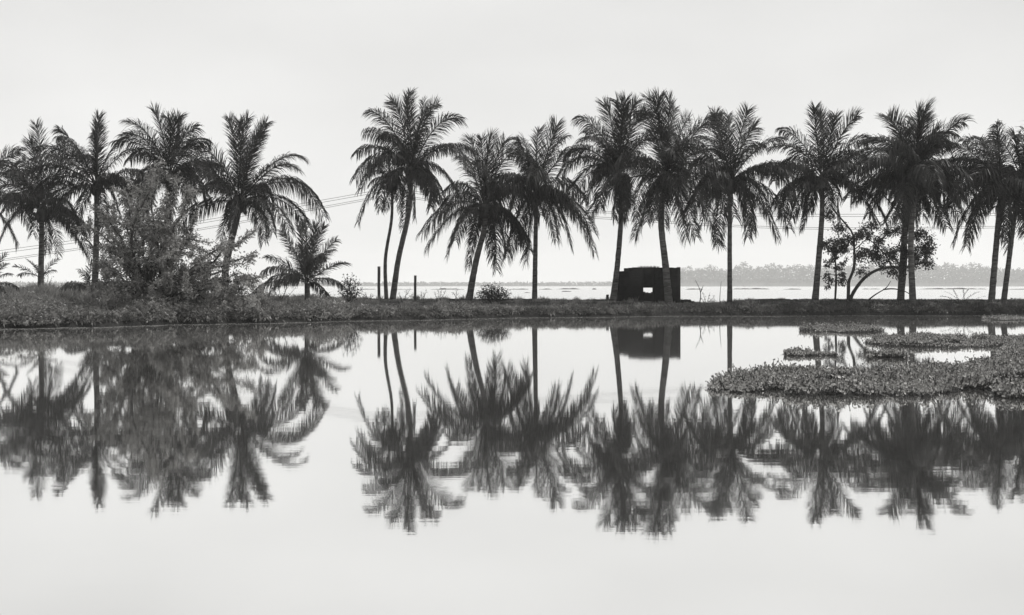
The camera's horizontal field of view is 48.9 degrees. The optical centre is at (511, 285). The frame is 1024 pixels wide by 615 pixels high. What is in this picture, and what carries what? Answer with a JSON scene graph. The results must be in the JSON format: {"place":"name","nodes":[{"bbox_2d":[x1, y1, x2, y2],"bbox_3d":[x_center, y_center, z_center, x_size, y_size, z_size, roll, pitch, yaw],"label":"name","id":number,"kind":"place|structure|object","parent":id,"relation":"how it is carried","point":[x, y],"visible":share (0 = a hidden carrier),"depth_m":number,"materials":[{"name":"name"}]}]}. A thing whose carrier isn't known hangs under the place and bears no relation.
{"place":"outdoors","nodes":[
{"label":"outdoors","id":0,"kind":"place"},
{"bbox_2d":[3,285,611,285],"bbox_3d":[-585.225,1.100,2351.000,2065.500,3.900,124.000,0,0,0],"label":"distant shore","id":1,"kind":"structure","parent":0,"point":[440,285],"depth_m":2317.55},
{"bbox_2d":[3,281,611,285],"bbox_3d":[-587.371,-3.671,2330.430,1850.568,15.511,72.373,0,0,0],"label":"distant wood","id":2,"kind":"object","parent":1,"relation":"on","point":[569,283],"visible":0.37,"depth_m":2311.91,"materials":[{"name":"grey plant"}]},
{"bbox_2d":[0,195,994,259],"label":"overhead wire","id":3,"kind":"object","parent":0,"point":[514,210],"visible":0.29,"depth_m":88.49,"materials":[{"name":"grey metal"}]},
{"bbox_2d":[0,191,994,250],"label":"overhead wire","id":4,"kind":"object","parent":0,"point":[365,192],"visible":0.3,"depth_m":87.99,"materials":[{"name":"grey metal"}]},
{"bbox_2d":[0,193,1004,253],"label":"overhead wire","id":5,"kind":"object","parent":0,"point":[563,211],"visible":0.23,"depth_m":88.24,"materials":[{"name":"grey metal"}]},
{"bbox_2d":[0,315,1023,614],"bbox_3d":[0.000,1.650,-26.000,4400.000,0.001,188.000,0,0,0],"label":"pond water","id":6,"kind":"structure","parent":0,"point":[594,465],"depth_m":9.88,"materials":[{"name":"grey liquid"}]},
{"bbox_2d":[8,315,1009,332],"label":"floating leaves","id":7,"kind":"object","parent":6,"relation":"on","point":[373,320],"visible":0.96,"depth_m":49.97,"materials":[{"name":"grey plant"}]},
{"bbox_2d":[783,345,870,356],"bbox_3d":[7.587,1.604,27.189,1.935,0.285,2.926,0,0,24],"label":"water hyacinth raft","id":8,"kind":"object","parent":6,"relation":"on","point":[797,351],"visible":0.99,"depth_m":26.50,"materials":[{"name":"grey plant"}]},
{"bbox_2d":[798,321,884,332],"bbox_3d":[12.155,1.543,41.929,3.501,0.422,6.062,0,0,0],"label":"water hyacinth raft","id":9,"kind":"object","parent":6,"relation":"on","point":[848,328],"visible":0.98,"depth_m":40.57,"materials":[{"name":"grey plant"}]},
{"bbox_2d":[705,349,1023,400],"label":"water hyacinth raft","id":10,"kind":"object","parent":6,"relation":"on","point":[999,376],"visible":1,"depth_m":18.17,"materials":[{"name":"grey plant"}]},
{"bbox_2d":[862,347,911,358],"bbox_3d":[8.724,1.570,26.019,1.031,0.354,2.298,0,0,24],"label":"water hyacinth raft","id":11,"kind":"object","parent":6,"relation":"on","point":[881,353],"visible":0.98,"depth_m":25.67,"materials":[{"name":"grey plant"}]},
{"bbox_2d":[862,329,1023,347],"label":"water hyacinth raft","id":12,"kind":"object","parent":6,"relation":"on","point":[920,339],"visible":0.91,"depth_m":31.87,"materials":[{"name":"grey plant"}]},
{"bbox_2d":[982,314,1023,320],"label":"water hyacinth raft","id":13,"kind":"object","parent":6,"relation":"on","point":[1003,317],"visible":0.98,"depth_m":54.52,"materials":[{"name":"grey plant"}]},
{"bbox_2d":[994,337,1023,356],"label":"water hyacinth raft","id":14,"kind":"object","parent":6,"relation":"on","point":[1011,346],"visible":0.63,"depth_m":27.25,"materials":[{"name":"grey plant"}]},
{"bbox_2d":[0,292,1023,328],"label":"earth bank","id":15,"kind":"structure","parent":0,"point":[409,317],"depth_m":58.83,"materials":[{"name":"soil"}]},
{"bbox_2d":[0,252,20,297],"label":"young coconut palm","id":16,"kind":"object","parent":15,"relation":"on","point":[6,282],"visible":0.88,"depth_m":55.03,"materials":[{"name":"black plant"}]},
{"bbox_2d":[0,144,34,249],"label":"coconut palm","id":17,"kind":"object","parent":15,"relation":"on","point":[18,152],"visible":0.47,"depth_m":81.33,"materials":[{"name":"black plant"}]},
{"bbox_2d":[13,258,61,289],"bbox_3d":[-25.853,-0.459,61.091,2.518,2.292,2.022,0,0,0],"label":"young coconut palm","id":18,"kind":"object","parent":15,"relation":"on","point":[36,266],"visible":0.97,"depth_m":61.10,"materials":[{"name":"black plant"}]},
{"bbox_2d":[0,119,92,284],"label":"coconut palm","id":19,"kind":"object","parent":15,"relation":"on","point":[22,199],"visible":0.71,"depth_m":77.84,"materials":[{"name":"black plant"}]},
{"bbox_2d":[59,262,109,291],"bbox_3d":[-21.816,-0.110,57.940,2.780,2.287,1.733,0,0,-14],"label":"shrub","id":20,"kind":"object","parent":15,"relation":"on","point":[80,285],"visible":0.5,"depth_m":57.58,"materials":[{"name":"grey plant"}]},
{"bbox_2d":[21,110,155,284],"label":"coconut palm","id":21,"kind":"object","parent":15,"relation":"on","point":[96,188],"visible":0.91,"depth_m":74.84,"materials":[{"name":"black plant"}]},
{"bbox_2d":[89,240,122,281],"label":"young coconut palm","id":22,"kind":"object","parent":15,"relation":"on","point":[102,255],"visible":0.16,"depth_m":66.14,"materials":[{"name":"grey plant"}]},
{"bbox_2d":[108,101,225,262],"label":"coconut palm","id":23,"kind":"object","parent":15,"relation":"on","point":[185,169],"visible":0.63,"depth_m":76.86,"materials":[{"name":"black plant"}]},
{"bbox_2d":[71,156,269,320],"bbox_3d":[-15.229,-1.890,49.807,9.512,7.788,6.000,0,0,0],"label":"leafy bush tree","id":24,"kind":"object","parent":15,"relation":"on","point":[182,284],"visible":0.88,"depth_m":49.49,"materials":[{"name":"grey plant"}]},
{"bbox_2d":[0,281,359,309],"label":"tall grass","id":25,"kind":"structure","parent":15,"relation":"on","point":[42,294],"depth_m":56.56,"materials":[{"name":"grey plant"}]},
{"bbox_2d":[168,109,330,294],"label":"coconut palm","id":26,"kind":"object","parent":15,"relation":"on","point":[238,204],"visible":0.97,"depth_m":73.66,"materials":[{"name":"black plant"}]},
{"bbox_2d":[271,285,293,299],"bbox_3d":[-12.761,0.337,62.829,1.514,1.202,0.752,0,0,0],"label":"weed","id":27,"kind":"object","parent":15,"relation":"on","point":[284,293],"visible":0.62,"depth_m":62.90,"materials":[{"name":"grey plant"}]},
{"bbox_2d":[248,215,351,299],"bbox_3d":[-11.505,-1.160,62.066,5.985,5.436,4.533,0,0,0],"label":"young coconut palm","id":28,"kind":"object","parent":15,"relation":"on","point":[308,262],"visible":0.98,"depth_m":61.76,"materials":[{"name":"black plant"}]},
{"bbox_2d":[338,272,363,302],"bbox_3d":[-9.217,0.116,63.964,1.553,1.830,1.367,0,0,0],"label":"upright shrub","id":29,"kind":"object","parent":15,"relation":"on","point":[348,291],"visible":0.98,"depth_m":63.95,"materials":[{"name":"grey plant"}]},
{"bbox_2d":[377,266,379,296],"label":"wooden post","id":30,"kind":"object","parent":15,"relation":"on","point":[378,281],"visible":0.77,"depth_m":69.93,"materials":[{"name":"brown wood"}]},
{"bbox_2d":[364,145,408,298],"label":"coconut palm","id":31,"kind":"object","parent":15,"relation":"on","point":[397,187],"visible":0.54,"depth_m":75.39,"materials":[{"name":"black plant"}]},
{"bbox_2d":[398,290,414,300],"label":"weed","id":32,"kind":"object","parent":15,"relation":"on","point":[405,295],"visible":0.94,"depth_m":67.00,"materials":[{"name":"grey plant"}]},
{"bbox_2d":[350,87,476,299],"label":"coconut palm","id":33,"kind":"object","parent":15,"relation":"on","point":[418,170],"visible":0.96,"depth_m":73.05,"materials":[{"name":"black plant"}]},
{"bbox_2d":[414,275,416,301],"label":"wooden post","id":34,"kind":"object","parent":15,"relation":"on","point":[415,285],"visible":0.77,"depth_m":67.94,"materials":[{"name":"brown wood"}]},
{"bbox_2d":[415,128,547,301],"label":"coconut palm","id":35,"kind":"object","parent":15,"relation":"on","point":[471,209],"visible":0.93,"depth_m":66.92,"materials":[{"name":"black plant"}]},
{"bbox_2d":[474,282,511,301],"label":"rounded shrub","id":36,"kind":"object","parent":15,"relation":"on","point":[497,295],"visible":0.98,"depth_m":65.34,"materials":[{"name":"grey plant"}]},
{"bbox_2d":[441,299,548,300],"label":"wall","id":37,"kind":"structure","parent":15,"relation":"on","point":[501,300],"depth_m":69.00,"materials":[{"name":"grey"}]},
{"bbox_2d":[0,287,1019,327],"bbox_3d":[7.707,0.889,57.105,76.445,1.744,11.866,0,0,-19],"label":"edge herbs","id":38,"kind":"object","parent":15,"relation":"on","point":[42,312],"visible":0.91,"depth_m":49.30,"materials":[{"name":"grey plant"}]},
{"bbox_2d":[3,282,1021,307],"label":"grass tussocks","id":39,"kind":"object","parent":15,"relation":"on","point":[519,300],"depth_m":64.60,"materials":[{"name":"grey plant"}]},
{"bbox_2d":[483,115,599,299],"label":"coconut palm","id":40,"kind":"object","parent":15,"relation":"on","point":[550,195],"visible":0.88,"depth_m":67.46,"materials":[{"name":"black plant"}]},
{"bbox_2d":[553,89,675,301],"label":"coconut palm","id":41,"kind":"object","parent":15,"relation":"on","point":[604,163],"visible":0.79,"depth_m":66.10,"materials":[{"name":"black plant"}]},
{"bbox_2d":[616,267,680,302],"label":"ruined hut","id":42,"kind":"object","parent":15,"relation":"on","point":[633,282],"visible":0.67,"depth_m":67.50,"materials":[{"name":"black concrete"}]},
{"bbox_2d":[580,87,741,304],"bbox_3d":[9.181,-5.064,64.756,9.318,13.000,7.232,0,0,-40],"label":"coconut palm","id":43,"kind":"object","parent":15,"relation":"on","point":[659,195],"visible":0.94,"depth_m":64.40,"materials":[{"name":"black plant"}]},
{"bbox_2d":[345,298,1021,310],"bbox_3d":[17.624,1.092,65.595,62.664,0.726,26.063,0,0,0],"label":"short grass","id":44,"kind":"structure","parent":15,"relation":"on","point":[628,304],"depth_m":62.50,"materials":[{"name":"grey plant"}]},
{"bbox_2d":[681,299,693,302],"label":"wall","id":45,"kind":"structure","parent":15,"relation":"on","point":[687,300],"depth_m":67.50,"materials":[{"name":"grey"}]},
{"bbox_2d":[355,298,1023,310],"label":"dark grass","id":46,"kind":"structure","parent":15,"relation":"on","point":[886,302],"depth_m":63.76,"materials":[{"name":"grey plant"}]},
{"bbox_2d":[683,102,799,302],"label":"coconut palm","id":47,"kind":"object","parent":15,"relation":"on","point":[741,184],"visible":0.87,"depth_m":65.35,"materials":[{"name":"black plant"}]},
{"bbox_2d":[749,101,890,300],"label":"coconut palm","id":48,"kind":"object","parent":15,"relation":"on","point":[832,167],"visible":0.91,"depth_m":65.70,"materials":[{"name":"black plant"}]},
{"bbox_2d":[821,251,849,298],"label":"sapling","id":49,"kind":"object","parent":15,"relation":"on","point":[836,268],"visible":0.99,"depth_m":66.77,"materials":[{"name":"black plant"}]},
{"bbox_2d":[819,209,939,300],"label":"tree","id":50,"kind":"object","parent":15,"relation":"on","point":[833,248],"visible":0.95,"depth_m":65.91,"materials":[{"name":"black plant"}]},
{"bbox_2d":[856,149,906,283],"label":"tall leafy tree","id":51,"kind":"object","parent":15,"relation":"on","point":[906,257],"visible":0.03,"depth_m":68.96,"materials":[{"name":"black plant"}]},
{"bbox_2d":[868,281,908,300],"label":"fallen branch","id":52,"kind":"object","parent":15,"relation":"on","point":[886,288],"visible":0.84,"depth_m":65.98,"materials":[{"name":"grey wood"}]},
{"bbox_2d":[761,299,1018,300],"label":"wall","id":53,"kind":"structure","parent":15,"relation":"on","point":[876,299],"depth_m":68.50,"materials":[{"name":"grey"}]},
{"bbox_2d":[839,119,974,300],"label":"coconut palm","id":54,"kind":"object","parent":15,"relation":"on","point":[927,205],"visible":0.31,"depth_m":66.13,"materials":[{"name":"black plant"}]},
{"bbox_2d":[838,98,983,304],"bbox_3d":[22.292,-4.599,63.749,7.832,12.069,6.979,0,0,0],"label":"coconut palm","id":55,"kind":"object","parent":15,"relation":"on","point":[914,170],"visible":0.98,"depth_m":63.41,"materials":[{"name":"black plant"}]},
{"bbox_2d":[940,288,985,301],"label":"young coconut palm","id":56,"kind":"object","parent":15,"relation":"on","point":[963,295],"visible":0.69,"depth_m":66.02,"materials":[{"name":"plant"}]},
{"bbox_2d":[928,120,1023,302],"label":"coconut palm","id":57,"kind":"object","parent":15,"relation":"on","point":[986,176],"visible":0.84,"depth_m":64.70,"materials":[{"name":"black plant"}]},
{"bbox_2d":[979,120,1023,301],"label":"coconut palm","id":58,"kind":"object","parent":15,"relation":"on","point":[1019,160],"visible":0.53,"depth_m":65.34,"materials":[{"name":"black plant"}]},
{"bbox_2d":[4,197,1019,260],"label":"overhead wire","id":59,"kind":"object","parent":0,"point":[460,205],"visible":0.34,"depth_m":88.74,"materials":[{"name":"grey metal"}]},
{"bbox_2d":[0,0,1023,284],"label":"sky","id":60,"kind":"structure","parent":0,"point":[314,67],"materials":[{"name":"white"}]},
{"bbox_2d":[18,286,1023,302],"bbox_3d":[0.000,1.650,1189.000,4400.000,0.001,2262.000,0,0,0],"label":"lake water","id":61,"kind":"structure","parent":0,"point":[601,292],"depth_m":267.45,"materials":[{"name":"white liquid"}]},
{"bbox_2d":[431,288,463,289],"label":"floating weed mat","id":62,"kind":"object","parent":61,"relation":"on","point":[447,289],"visible":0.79,"depth_m":469.02,"materials":[{"name":"grey plant"}]},
{"bbox_2d":[926,288,974,288],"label":"floating weed mat","id":63,"kind":"object","parent":61,"relation":"on","point":[950,288],"visible":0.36,"depth_m":498.02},
{"bbox_2d":[319,297,1022,305],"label":"worn grass","id":64,"kind":"structure","parent":0,"point":[859,299],"depth_m":66.20,"materials":[{"name":"grey plant"}]},
{"bbox_2d":[681,279,1023,285],"bbox_3d":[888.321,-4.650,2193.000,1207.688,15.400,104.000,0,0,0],"label":"shore","id":65,"kind":"structure","parent":0,"point":[823,283],"depth_m":2146.98,"materials":[{"name":"soil"}]},
{"bbox_2d":[741,261,747,284],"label":"palm","id":66,"kind":"object","parent":65,"relation":"on","point":[743,269],"visible":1,"depth_m":2136.78,"materials":[{"name":"grey plant"}]},
{"bbox_2d":[764,264,769,285],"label":"palm","id":67,"kind":"object","parent":65,"relation":"on","point":[766,266],"visible":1,"depth_m":2135.78,"materials":[{"name":"grey plant"}]},
{"bbox_2d":[776,265,782,283],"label":"palm","id":68,"kind":"object","parent":65,"relation":"on","point":[779,266],"visible":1,"depth_m":2141.75,"materials":[{"name":"grey plant"}]},
{"bbox_2d":[792,264,799,283],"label":"palm","id":69,"kind":"object","parent":65,"relation":"on","point":[797,266],"visible":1,"depth_m":2127.38,"materials":[{"name":"grey plant"}]},
{"bbox_2d":[801,265,806,285],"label":"palm","id":70,"kind":"object","parent":65,"relation":"on","point":[803,268],"visible":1,"depth_m":2140.83,"materials":[{"name":"grey plant"}]},
{"bbox_2d":[681,263,1023,282],"bbox_3d":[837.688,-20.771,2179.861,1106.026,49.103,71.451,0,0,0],"label":"wood","id":71,"kind":"object","parent":65,"relation":"on","point":[920,274],"visible":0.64,"depth_m":2161.11,"materials":[{"name":"grey plant"}]},
{"bbox_2d":[949,263,956,282],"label":"palm","id":72,"kind":"object","parent":65,"relation":"on","point":[952,265],"visible":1,"depth_m":2137.55,"materials":[{"name":"grey plant"}]}
]}

